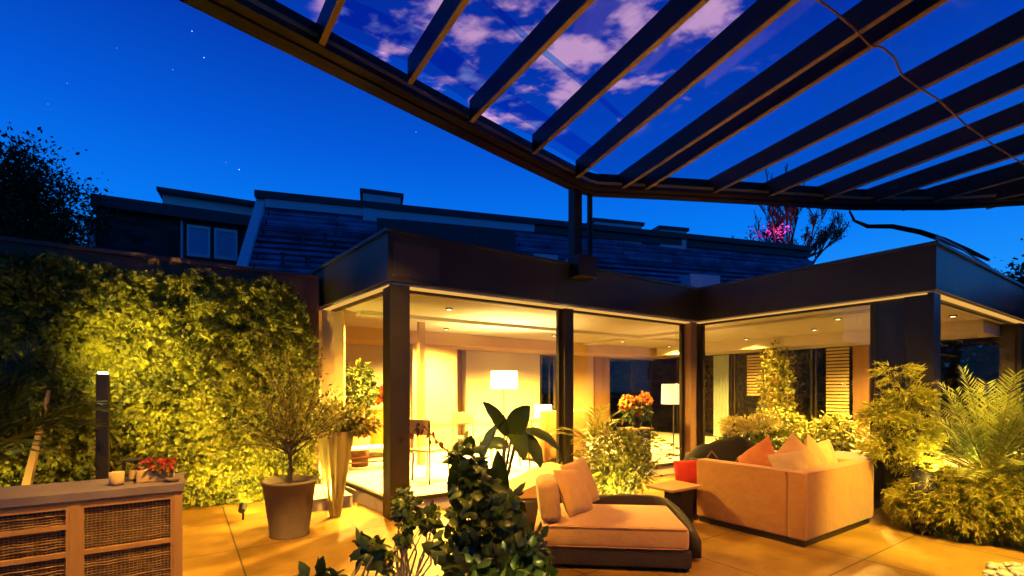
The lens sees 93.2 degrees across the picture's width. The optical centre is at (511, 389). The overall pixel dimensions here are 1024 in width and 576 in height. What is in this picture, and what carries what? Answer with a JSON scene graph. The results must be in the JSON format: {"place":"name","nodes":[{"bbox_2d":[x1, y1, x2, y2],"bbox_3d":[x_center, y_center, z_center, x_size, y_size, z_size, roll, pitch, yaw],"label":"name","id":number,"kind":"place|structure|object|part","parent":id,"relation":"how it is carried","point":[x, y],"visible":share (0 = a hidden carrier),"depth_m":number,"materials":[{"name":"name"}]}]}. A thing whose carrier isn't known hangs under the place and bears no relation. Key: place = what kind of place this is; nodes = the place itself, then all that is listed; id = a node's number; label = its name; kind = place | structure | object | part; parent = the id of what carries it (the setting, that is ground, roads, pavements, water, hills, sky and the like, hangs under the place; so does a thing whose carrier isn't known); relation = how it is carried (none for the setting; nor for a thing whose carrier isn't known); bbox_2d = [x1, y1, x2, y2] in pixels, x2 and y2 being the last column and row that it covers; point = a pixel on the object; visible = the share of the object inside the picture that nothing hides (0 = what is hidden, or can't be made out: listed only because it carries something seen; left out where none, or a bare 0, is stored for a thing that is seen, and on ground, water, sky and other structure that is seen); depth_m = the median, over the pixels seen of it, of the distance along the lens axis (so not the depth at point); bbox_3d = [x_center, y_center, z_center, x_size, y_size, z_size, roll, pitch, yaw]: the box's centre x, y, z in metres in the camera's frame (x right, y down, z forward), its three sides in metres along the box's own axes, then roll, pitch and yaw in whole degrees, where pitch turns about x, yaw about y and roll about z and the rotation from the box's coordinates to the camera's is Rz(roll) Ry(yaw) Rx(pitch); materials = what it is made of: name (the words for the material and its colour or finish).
{"place":"outdoors","nodes":[
{"label":"outdoors","id":0,"kind":"place"},
{"bbox_2d":[88,186,265,265],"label":"flat roof house","id":1,"kind":"structure","parent":0,"point":[182,224],"depth_m":15.24,"materials":[{"name":"wood"}]},
{"bbox_2d":[187,224,209,258],"bbox_3d":[-9.994,-4.724,15.440,0.627,0.999,0.078,0,0,-26],"label":"window","id":2,"kind":"structure","parent":1,"relation":"in","point":[198,237],"depth_m":15.43,"materials":[{"name":"blue glass"}]},
{"bbox_2d":[214,228,237,260],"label":"window frame","id":3,"kind":"structure","parent":1,"relation":"in","point":[225,240],"depth_m":15.77,"materials":[{"name":"blue glass"}]},
{"bbox_2d":[0,0,1023,276],"label":"sky","id":4,"kind":"structure","parent":0,"point":[98,77],"materials":[{"name":"blue"}]},
{"bbox_2d":[496,422,529,469],"bbox_3d":[0.010,0.855,7.904,0.461,0.891,0.438,0,0,-21],"label":"dining chair","id":5,"kind":"object","parent":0,"point":[508,441],"visible":0.06,"depth_m":7.79,"materials":[{"name":"brown wood"}]},
{"bbox_2d":[535,405,551,417],"bbox_3d":[0.748,0.550,11.600,0.300,0.370,0.300,0,0,-34],"label":"table lamp","id":6,"kind":"object","parent":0,"point":[538,408],"visible":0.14,"depth_m":11.50,"materials":[{"name":"white fabric"}]},
{"bbox_2d":[182,473,1023,575],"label":"patio","id":7,"kind":"structure","parent":0,"point":[223,540],"depth_m":4.33,"materials":[{"name":"beige tile"}]},
{"bbox_2d":[21,390,50,484],"bbox_3d":[-4.700,0.731,4.761,0.123,1.449,0.548,0,0,-10],"label":"leaning board","id":8,"kind":"object","parent":7,"relation":"on","point":[28,477],"visible":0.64,"depth_m":4.77,"materials":[{"name":"brown wood"}]},
{"bbox_2d":[0,337,121,457],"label":"palm","id":9,"kind":"object","parent":7,"relation":"on","point":[8,416],"visible":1,"depth_m":4.24,"materials":[{"name":"green plant"}]},
{"bbox_2d":[0,473,183,575],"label":"wicker cabinet","id":10,"kind":"object","parent":7,"relation":"on","point":[99,527],"visible":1,"depth_m":3.13,"materials":[{"name":"woven wicker"},{"name":"weathered teak"},{"name":"slate"}]},
{"bbox_3d":[-2.963,1.028,2.925,0.435,0.644,0.031,0,0,-34],"label":"door","id":11,"kind":"part","parent":10,"relation":"part of","materials":[{"name":"brown wicker"}]},
{"bbox_2d":[109,471,124,485],"bbox_3d":[-2.683,0.604,3.286,0.086,0.093,0.086,0,0,0],"label":"candle jar","id":12,"kind":"object","parent":10,"relation":"on","point":[116,478],"visible":1,"depth_m":3.26,"materials":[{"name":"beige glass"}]},
{"bbox_3d":[-2.541,1.028,3.212,0.485,0.644,0.029,0,0,-34],"label":"door","id":13,"kind":"part","parent":10,"relation":"part of","materials":[{"name":"brown wicker"}]},
{"bbox_2d":[121,457,142,481],"bbox_3d":[-2.724,0.574,3.477,0.120,0.152,0.120,0,0,-34],"label":"lantern","id":14,"kind":"object","parent":10,"relation":"on","point":[131,475],"visible":0.7,"depth_m":3.45,"materials":[{"name":"black paint"}]},
{"bbox_2d":[135,456,179,482],"bbox_3d":[-2.535,0.556,3.455,0.295,0.188,0.213,0,0,0],"label":"planter trough","id":15,"kind":"object","parent":10,"relation":"on","point":[157,469],"visible":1,"depth_m":3.41,"materials":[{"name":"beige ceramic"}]},
{"bbox_2d":[165,476,179,482],"bbox_3d":[-2.391,0.635,3.412,0.090,0.030,0.090,0,0,0],"label":"bowl","id":16,"kind":"object","parent":10,"relation":"on","point":[172,479],"visible":1,"depth_m":3.39,"materials":[{"name":"brown ceramic"}]},
{"bbox_2d":[96,372,109,478],"bbox_3d":[-3.990,0.641,4.722,0.100,1.618,0.100,0,0,-34],"label":"light post","id":17,"kind":"object","parent":7,"relation":"on","point":[103,434],"visible":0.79,"depth_m":4.68,"materials":[{"name":"black metal"}]},
{"bbox_2d":[0,236,318,505],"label":"garden wall","id":18,"kind":"structure","parent":7,"relation":"on","point":[306,286],"depth_m":5.91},
{"bbox_2d":[0,249,321,509],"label":"ivy hedge","id":19,"kind":"object","parent":18,"relation":"attached to","point":[181,364],"visible":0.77,"depth_m":5.71,"materials":[{"name":"green plant"}]},
{"bbox_2d":[238,502,246,519],"bbox_3d":[-2.985,1.352,5.359,0.084,0.196,0.122,0,0,-18],"label":"garden spotlight","id":20,"kind":"object","parent":7,"relation":"on","point":[242,507],"visible":1,"depth_m":5.34,"materials":[{"name":"black paint"}]},
{"bbox_2d":[228,347,356,539],"bbox_3d":[-2.156,0.509,4.857,1.170,1.882,1.310,0,0,-29],"label":"potted tree","id":21,"kind":"object","parent":7,"relation":"on","point":[288,498],"visible":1,"depth_m":4.75,"materials":[{"name":"green plant"}]},
{"bbox_2d":[294,528,392,575],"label":"foreground shrub","id":22,"kind":"object","parent":7,"relation":"on","point":[367,555],"visible":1,"depth_m":2.73,"materials":[{"name":"green plant"}]},
{"bbox_2d":[304,398,382,517],"bbox_3d":[-1.932,0.767,5.588,0.673,1.365,0.936,0,0,37],"label":"tall planter","id":23,"kind":"object","parent":7,"relation":"on","point":[335,452],"visible":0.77,"depth_m":5.42,"materials":[{"name":"beige ceramic"}]},
{"bbox_2d":[369,483,444,575],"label":"foreground shrub","id":24,"kind":"object","parent":7,"relation":"on","point":[402,511],"visible":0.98,"depth_m":3.11,"materials":[{"name":"green plant"}]},
{"bbox_2d":[397,423,449,456],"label":"arching twig","id":25,"kind":"object","parent":7,"relation":"on","point":[417,431],"visible":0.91,"depth_m":3.30,"materials":[{"name":"brown plant"}]},
{"bbox_2d":[421,430,558,575],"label":"foreground shrub","id":26,"kind":"object","parent":7,"relation":"on","point":[504,546],"visible":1,"depth_m":2.88,"materials":[{"name":"green plant"}]},
{"bbox_2d":[447,402,558,526],"bbox_3d":[-0.027,0.766,3.354,0.630,1.367,0.696,0,0,15],"label":"broadleaf plant","id":27,"kind":"object","parent":7,"relation":"on","point":[516,431],"visible":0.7,"depth_m":3.43,"materials":[{"name":"dark green leaves"},{"name":"green leaves"},{"name":"pale bark"}]},
{"bbox_2d":[509,462,561,526],"bbox_3d":[0.232,1.135,5.327,0.950,0.570,0.700,0,0,-14],"label":"rattan lounger","id":28,"kind":"object","parent":7,"relation":"on","point":[528,497],"visible":0.06,"depth_m":5.14,"materials":[{"name":"beige fabric"}]},
{"bbox_2d":[550,404,632,477],"bbox_3d":[0.964,0.810,6.383,1.110,1.282,0.927,0,0,-12],"label":"palm","id":29,"kind":"object","parent":7,"relation":"on","point":[592,422],"visible":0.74,"depth_m":6.30,"materials":[{"name":"green plant"}]},
{"bbox_2d":[535,494,701,570],"bbox_3d":[0.916,1.240,4.323,1.384,0.420,0.957,0,0,6],"label":"daybed","id":30,"kind":"object","parent":7,"relation":"on","point":[634,530],"visible":0.74,"depth_m":3.89,"materials":[{"name":"fabric"}]},
{"bbox_2d":[536,474,560,522],"bbox_3d":[0.306,0.915,4.119,0.198,0.353,0.402,0,0,0],"label":"bolster","id":31,"kind":"object","parent":30,"relation":"on","point":[548,496],"visible":1,"depth_m":3.93,"materials":[{"name":"beige fabric"}]},
{"bbox_2d":[553,469,592,516],"bbox_3d":[0.554,0.910,4.346,0.227,0.409,0.452,0,0,37],"label":"pillow","id":32,"kind":"object","parent":30,"relation":"on","point":[574,494],"visible":0.95,"depth_m":4.25,"materials":[{"name":"beige fabric"}]},
{"bbox_2d":[560,457,599,502],"bbox_3d":[0.645,0.880,4.558,0.215,0.449,0.472,0,0,35],"label":"pillow","id":33,"kind":"object","parent":30,"relation":"on","point":[581,465],"visible":0.45,"depth_m":4.55,"materials":[{"name":"beige fabric"}]},
{"bbox_2d":[571,419,681,494],"bbox_3d":[1.440,0.940,6.214,1.394,1.146,1.055,0,0,22],"label":"bamboo shrub","id":34,"kind":"object","parent":7,"relation":"on","point":[609,479],"visible":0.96,"depth_m":6.02,"materials":[{"name":"green plant"}]},
{"bbox_2d":[307,227,1023,520],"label":"glass pavilion","id":35,"kind":"structure","parent":7,"relation":"on","point":[436,330],"depth_m":7.32,"materials":[{"name":"metal"}]},
{"bbox_2d":[331,291,382,499],"bbox_3d":[-2.038,0.066,6.351,0.060,2.469,1.909,0,0,-40],"label":"window frame","id":36,"kind":"structure","parent":35,"relation":"in","point":[370,492],"depth_m":6.18,"materials":[{"name":"brown metal"}]},
{"bbox_2d":[345,358,379,467],"bbox_3d":[-2.582,0.373,8.180,0.716,1.854,0.624,0,0,0],"label":"indoor plant","id":37,"kind":"object","parent":35,"relation":"on","point":[369,384],"visible":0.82,"depth_m":8.10,"materials":[{"name":"green plant"}]},
{"bbox_2d":[348,444,382,472],"bbox_3d":[-2.324,1.114,7.900,0.900,0.372,0.470,0,0,-34],"label":"slatted bench","id":38,"kind":"object","parent":35,"relation":"on","point":[367,447],"visible":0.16,"depth_m":7.80,"materials":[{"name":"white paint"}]},
{"bbox_2d":[354,407,410,449],"bbox_3d":[-2.521,0.825,9.300,1.040,0.950,0.440,0,0,-34],"label":"orange sideboard","id":39,"kind":"object","parent":35,"relation":"on","point":[377,438],"visible":0.12,"depth_m":9.07,"materials":[{"name":"paint"}]},
{"bbox_2d":[369,384,382,405],"bbox_3d":[-2.445,0.103,9.293,0.562,0.494,0.406,0,0,0],"label":"flower vase","id":40,"kind":"object","parent":39,"relation":"on","point":[380,399],"visible":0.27,"depth_m":9.19,"materials":[{"name":"orange"}]},
{"bbox_2d":[410,419,449,484],"bbox_3d":[-1.192,0.855,6.891,0.440,0.891,0.458,0,0,31],"label":"dining chair","id":41,"kind":"object","parent":35,"relation":"on","point":[429,449],"visible":0.51,"depth_m":6.74,"materials":[{"name":"brown wood"}]},
{"bbox_2d":[411,423,492,479],"bbox_3d":[-1.055,0.927,7.600,1.500,0.749,0.800,0,0,-34],"label":"glass table","id":42,"kind":"object","parent":35,"relation":"on","point":[412,467],"visible":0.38,"depth_m":6.97,"materials":[{"name":"white paint"}]},
{"bbox_2d":[452,412,480,455],"bbox_3d":[-0.814,0.855,8.610,0.440,0.891,0.459,0,0,-23],"label":"dining chair","id":43,"kind":"object","parent":35,"relation":"on","point":[462,417],"visible":0.84,"depth_m":8.76,"materials":[{"name":"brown wood"}]},
{"bbox_2d":[410,290,560,500],"bbox_3d":[-0.277,0.066,6.278,2.330,2.469,0.060,0,0,-34],"label":"window frame","id":44,"kind":"structure","parent":35,"relation":"in","point":[558,310],"depth_m":6.89,"materials":[{"name":"brown metal"}]},
{"bbox_2d":[490,371,517,463],"bbox_3d":[-0.142,0.487,8.600,0.483,1.627,0.483,0,0,0],"label":"floor lamp","id":45,"kind":"object","parent":35,"relation":"on","point":[503,380],"visible":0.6,"depth_m":8.40,"materials":[{"name":"white fabric"}]},
{"bbox_2d":[540,355,555,409],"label":"window frame","id":46,"kind":"structure","parent":35,"relation":"in","point":[541,356],"depth_m":12.79,"materials":[{"name":"brown metal"}]},
{"bbox_2d":[518,409,586,461],"bbox_3d":[0.744,0.815,9.000,1.000,0.890,0.850,0,0,-34],"label":"indoor armchair","id":47,"kind":"object","parent":35,"relation":"on","point":[548,421],"visible":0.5,"depth_m":8.49,"materials":[{"name":"beige fabric"}]},
{"bbox_2d":[574,356,574,409],"bbox_3d":[1.503,0.180,13.060,0.520,2.200,0.058,0,0,-34],"label":"curtain","id":48,"kind":"object","parent":35,"relation":"hanging from","point":[574,382],"visible":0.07,"depth_m":13.16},
{"bbox_2d":[179,0,1023,280],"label":"pergola","id":49,"kind":"object","parent":35,"relation":"on","point":[835,45],"visible":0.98,"depth_m":4.99,"materials":[{"name":"metal"}]},
{"bbox_2d":[815,0,1023,164],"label":"cable","id":50,"kind":"object","parent":49,"relation":"attached to","point":[895,61],"visible":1,"depth_m":4.26,"materials":[{"name":"black rubber"}]},
{"bbox_2d":[610,359,632,433],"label":"window frame","id":51,"kind":"structure","parent":35,"relation":"in","point":[631,361],"depth_m":14.56,"materials":[{"name":"brown metal"}]},
{"bbox_2d":[574,310,683,470],"bbox_3d":[1.913,0.066,7.766,2.605,2.469,0.060,0,0,-34],"label":"window frame","id":52,"kind":"structure","parent":35,"relation":"in","point":[681,326],"depth_m":8.46,"materials":[{"name":"brown metal"}]},
{"bbox_2d":[621,427,653,462],"bbox_3d":[2.140,0.976,8.300,0.400,0.648,0.400,0,0,-34],"label":"pedestal","id":53,"kind":"object","parent":35,"relation":"on","point":[642,429],"visible":0.31,"depth_m":8.16,"materials":[{"name":"black paint"}]},
{"bbox_2d":[618,391,653,427],"bbox_3d":[2.128,0.327,8.313,0.661,0.646,0.558,0,0,0],"label":"flower vase","id":54,"kind":"object","parent":53,"relation":"on","point":[638,406],"visible":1,"depth_m":8.22,"materials":[{"name":"orange plant"}]},
{"bbox_2d":[633,360,651,430],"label":"window frame","id":55,"kind":"structure","parent":35,"relation":"in","point":[634,361],"depth_m":14.91,"materials":[{"name":"brown metal"}]},
{"bbox_2d":[661,384,678,455],"bbox_3d":[3.205,0.595,9.600,0.476,1.411,0.476,0,0,0],"label":"floor lamp","id":56,"kind":"object","parent":35,"relation":"on","point":[669,393],"visible":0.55,"depth_m":9.43,"materials":[{"name":"white fabric"}]},
{"bbox_2d":[677,354,732,436],"bbox_3d":[5.415,0.066,13.682,0.060,2.469,1.750,0,0,-34],"label":"window frame","id":57,"kind":"structure","parent":35,"relation":"in","point":[731,355],"depth_m":12.98,"materials":[{"name":"brown metal"}]},
{"bbox_2d":[713,355,728,436],"bbox_3d":[5.694,0.175,13.146,0.058,2.210,0.450,0,0,-34],"label":"curtain","id":58,"kind":"object","parent":35,"relation":"hanging from","point":[720,386],"visible":0.78,"depth_m":13.16,"materials":[{"name":"beige fabric"}]},
{"bbox_2d":[747,355,762,395],"bbox_3d":[6.168,-0.362,12.290,0.040,1.025,0.400,0,0,-34],"label":"slatted blind","id":59,"kind":"object","parent":35,"relation":"hanging from","point":[748,392],"visible":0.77,"depth_m":12.30,"materials":[{"name":"beige wood"}]},
{"bbox_2d":[734,349,813,443],"bbox_3d":[6.483,0.066,12.111,0.060,2.469,1.950,0,0,-34],"label":"window frame","id":60,"kind":"structure","parent":35,"relation":"in","point":[811,350],"depth_m":11.32,"materials":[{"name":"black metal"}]},
{"bbox_2d":[754,340,797,438],"bbox_3d":[5.939,0.035,10.981,0.836,2.529,1.072,0,0,-28],"label":"climbing plant","id":61,"kind":"object","parent":35,"relation":"on","point":[771,365],"visible":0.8,"depth_m":10.78,"materials":[{"name":"green plant"}]},
{"bbox_2d":[751,405,813,449],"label":"indoor plant","id":62,"kind":"object","parent":35,"relation":"on","point":[796,428],"visible":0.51,"depth_m":8.46,"materials":[{"name":"green plant"}]},
{"bbox_2d":[701,301,875,450],"bbox_3d":[4.048,0.066,7.421,0.060,2.469,2.570,0,0,-34],"label":"window frame","id":63,"kind":"structure","parent":35,"relation":"in","point":[872,304],"depth_m":6.96,"materials":[{"name":"brown metal"}]},
{"bbox_2d":[815,348,817,433],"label":"window frame","id":64,"kind":"structure","parent":35,"relation":"in","point":[816,349],"depth_m":11.23,"materials":[{"name":"brown metal"}]},
{"bbox_2d":[801,410,869,451],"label":"indoor plant","id":65,"kind":"object","parent":35,"relation":"on","point":[848,440],"visible":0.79,"depth_m":7.94,"materials":[{"name":"green plant"}]},
{"bbox_2d":[826,347,848,414],"bbox_3d":[7.222,-0.188,10.739,0.040,1.475,0.450,0,0,-34],"label":"slatted blind","id":66,"kind":"object","parent":35,"relation":"hanging from","point":[837,379],"visible":0.98,"depth_m":10.72,"materials":[{"name":"beige wood"}]},
{"bbox_2d":[936,235,989,266],"bbox_3d":[6.345,-1.812,6.782,2.295,0.322,0.048,0,0,-34],"label":"roof rail","id":67,"kind":"object","parent":35,"relation":"on","point":[938,237],"visible":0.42,"depth_m":6.63,"materials":[{"name":"grey metal"}]},
{"bbox_2d":[951,324,1001,458],"bbox_3d":[8.428,0.066,9.249,0.060,2.469,1.370,0,0,-34],"label":"window frame","id":68,"kind":"structure","parent":35,"relation":"in","point":[1000,338],"depth_m":8.69,"materials":[{"name":"brown metal"}]},
{"bbox_2d":[941,300,1015,458],"bbox_3d":[6.980,0.066,7.243,4.270,2.469,0.060,0,0,-34],"label":"window frame","id":69,"kind":"structure","parent":35,"relation":"in","point":[1012,325],"depth_m":8.40,"materials":[{"name":"brown metal"}]},
{"bbox_2d":[645,480,701,523],"bbox_3d":[1.748,1.240,5.237,0.500,0.420,0.360,0,0,-34],"label":"terrace table","id":70,"kind":"object","parent":7,"relation":"on","point":[679,494],"visible":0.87,"depth_m":5.17,"materials":[{"name":"brown wood"}]},
{"bbox_2d":[673,460,696,483],"bbox_3d":[2.072,0.988,5.750,0.286,0.304,0.151,0,0,0],"label":"pillow","id":71,"kind":"object","parent":70,"relation":"on","point":[685,471],"visible":0.77,"depth_m":5.71,"materials":[{"name":"red fabric"}]},
{"bbox_2d":[693,489,696,511],"bbox_3d":[2.127,1.280,5.850,0.420,0.300,0.360,0,0,-34],"label":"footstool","id":72,"kind":"object","parent":7,"relation":"on","point":[694,500],"depth_m":5.64,"materials":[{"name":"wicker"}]},
{"bbox_2d":[682,435,754,461],"bbox_3d":[2.690,0.995,6.154,1.030,0.851,0.800,0,0,14],"label":"dark armchair","id":73,"kind":"object","parent":7,"relation":"on","point":[733,448],"visible":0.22,"depth_m":5.98,"materials":[{"name":"fabric"}]},
{"bbox_2d":[715,413,757,442],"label":"hydrangea","id":74,"kind":"object","parent":7,"relation":"on","point":[728,428],"visible":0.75,"depth_m":6.77,"materials":[{"name":"yellow plant"}]},
{"bbox_2d":[734,412,787,448],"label":"hydrangea","id":75,"kind":"object","parent":7,"relation":"on","point":[771,429],"visible":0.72,"depth_m":6.76,"materials":[{"name":"orange plant"}]},
{"bbox_2d":[697,450,873,547],"bbox_3d":[2.979,1.107,5.296,1.520,0.685,1.145,0,0,-34],"label":"outdoor sofa","id":76,"kind":"object","parent":7,"relation":"on","point":[805,507],"visible":0.94,"depth_m":4.79,"materials":[{"name":"beige fabric"}]},
{"bbox_2d":[737,435,774,466],"bbox_3d":[2.603,0.790,5.104,0.242,0.615,0.612,0,0,-35],"label":"pillow","id":77,"kind":"object","parent":76,"relation":"on","point":[758,453],"visible":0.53,"depth_m":5.07,"materials":[{"name":"orange fabric"}]},
{"bbox_2d":[767,450,808,469],"bbox_3d":[2.783,0.790,4.839,0.387,0.372,0.186,0,0,13],"label":"pillow","id":78,"kind":"object","parent":76,"relation":"on","point":[795,460],"visible":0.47,"depth_m":4.82,"materials":[{"name":"beige fabric"}]},
{"bbox_2d":[767,433,823,467],"bbox_3d":[2.915,0.760,4.965,0.630,0.627,0.221,0,0,-21],"label":"pillow","id":79,"kind":"object","parent":76,"relation":"on","point":[793,443],"visible":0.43,"depth_m":4.95,"materials":[{"name":"orange fabric"}]},
{"bbox_2d":[804,433,828,464],"bbox_3d":[3.218,0.780,5.123,0.240,0.618,0.619,0,0,30],"label":"pillow","id":80,"kind":"object","parent":76,"relation":"on","point":[811,445],"visible":0.38,"depth_m":5.07,"materials":[{"name":"beige fabric"}]},
{"bbox_2d":[817,439,837,463],"bbox_3d":[3.394,0.770,5.291,0.501,0.439,0.169,0,0,-28],"label":"pillow","id":81,"kind":"object","parent":76,"relation":"on","point":[826,447],"visible":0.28,"depth_m":5.27,"materials":[{"name":"beige fabric"}]},
{"bbox_2d":[834,451,886,508],"bbox_3d":[4.122,1.135,5.991,0.990,0.630,0.540,0,0,-34],"label":"black planter box","id":82,"kind":"object","parent":7,"relation":"on","point":[878,479],"visible":0.18,"depth_m":5.97,"materials":[{"name":"paint"}]},
{"bbox_2d":[909,470,939,535],"bbox_3d":[4.179,1.140,4.900,0.260,0.620,0.260,0,0,0],"label":"round pot","id":83,"kind":"object","parent":7,"relation":"on","point":[918,475],"visible":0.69,"depth_m":4.83,"materials":[{"name":"grey ceramic"}]},
{"bbox_2d":[852,360,955,482],"bbox_3d":[4.184,0.360,5.195,0.905,1.408,0.794,0,0,0],"label":"feathery shrub","id":84,"kind":"object","parent":83,"relation":"in","point":[902,453],"visible":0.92,"depth_m":5.14,"materials":[{"name":"green plant"}]},
{"bbox_2d":[855,364,1023,480],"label":"fan palm","id":85,"kind":"object","parent":7,"relation":"on","point":[993,441],"visible":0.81,"depth_m":4.92,"materials":[{"name":"green plant"}]},
{"bbox_2d":[934,470,946,481],"bbox_3d":[4.262,1.124,4.818,0.088,0.652,0.122,0,0,0],"label":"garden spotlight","id":86,"kind":"object","parent":7,"relation":"on","point":[939,477],"visible":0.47,"depth_m":4.80,"materials":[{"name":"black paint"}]},
{"bbox_2d":[880,450,1023,548],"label":"weeping shrub","id":87,"kind":"object","parent":7,"relation":"on","point":[988,509],"visible":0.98,"depth_m":4.60,"materials":[{"name":"green plant"}]},
{"bbox_2d":[982,570,994,575],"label":"pale stone","id":88,"kind":"object","parent":7,"relation":"on","point":[989,573],"visible":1,"depth_m":3.77,"materials":[{"name":"stone"}]},
{"bbox_2d":[985,564,993,569],"bbox_3d":[3.870,1.434,3.916,0.060,0.039,0.051,0,0,-5],"label":"pale stone","id":89,"kind":"object","parent":7,"relation":"on","point":[988,566],"visible":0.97,"depth_m":3.90,"materials":[{"name":"stone"}]},
{"bbox_2d":[996,572,1013,575],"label":"pale stone","id":90,"kind":"object","parent":7,"relation":"on","point":[1004,574],"visible":1,"depth_m":3.74,"materials":[{"name":"stone"}]},
{"bbox_2d":[1002,562,1010,566],"bbox_3d":[4.062,1.437,3.975,0.084,0.034,0.053,0,0,-40],"label":"pale stone","id":91,"kind":"object","parent":7,"relation":"on","point":[1006,564],"visible":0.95,"depth_m":3.96,"materials":[{"name":"stone"}]},
{"bbox_2d":[1009,561,1018,566],"bbox_3d":[4.106,1.434,3.962,0.061,0.044,0.103,0,0,34],"label":"pale stone","id":92,"kind":"object","parent":7,"relation":"on","point":[1012,563],"visible":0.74,"depth_m":3.94,"materials":[{"name":"stone"}]},
{"bbox_2d":[1009,570,1021,575],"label":"pale stone","id":93,"kind":"object","parent":7,"relation":"on","point":[1015,573],"visible":0.94,"depth_m":3.76,"materials":[{"name":"stone"}]},
{"bbox_2d":[1012,568,1023,572],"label":"pale stone","id":94,"kind":"object","parent":7,"relation":"on","point":[1020,570],"visible":0.6,"depth_m":3.81,"materials":[{"name":"stone"}]},
{"bbox_2d":[659,414,984,455],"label":"ground","id":95,"kind":"structure","parent":0,"point":[675,431],"depth_m":16.21,"materials":[{"name":"soil"}]},
{"bbox_2d":[0,122,120,247],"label":"garden tree","id":96,"kind":"object","parent":95,"relation":"on","point":[27,211],"visible":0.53,"depth_m":11.73,"materials":[{"name":"green plant"}]},
{"bbox_2d":[236,188,851,431],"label":"row house","id":97,"kind":"structure","parent":95,"relation":"on","point":[302,234],"depth_m":17.45,"materials":[{"name":"ceramic"}]},
{"bbox_2d":[542,357,629,430],"bbox_3d":[2.094,-0.627,16.052,10.149,4.467,1.054,0,0,-34],"label":"boundary hedge","id":98,"kind":"object","parent":95,"relation":"on","point":[545,377],"visible":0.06,"depth_m":16.57,"materials":[{"name":"green plant"}]},
{"bbox_2d":[705,346,852,439],"bbox_3d":[8.144,-0.426,15.148,1.146,4.084,7.748,0,0,-34],"label":"boundary hedge","id":99,"kind":"object","parent":95,"relation":"on","point":[801,365],"visible":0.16,"depth_m":14.34,"materials":[{"name":"green plant"}]},
{"bbox_2d":[731,163,851,263],"bbox_3d":[15.225,-5.122,26.217,6.170,13.159,4.236,0,0,0],"label":"blossom tree","id":100,"kind":"object","parent":95,"relation":"on","point":[778,231],"visible":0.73,"depth_m":25.60,"materials":[{"name":"pink plant"}]},
{"bbox_2d":[941,342,998,451],"bbox_3d":[10.873,0.232,11.142,1.132,2.758,2.622,0,0,-34],"label":"boundary hedge","id":101,"kind":"object","parent":95,"relation":"on","point":[981,360],"visible":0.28,"depth_m":11.17,"materials":[{"name":"green plant"}]},
{"bbox_2d":[941,238,1023,346],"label":"garden tree","id":102,"kind":"object","parent":95,"relation":"on","point":[991,341],"visible":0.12,"depth_m":16.20,"materials":[{"name":"green plant"}]}
]}

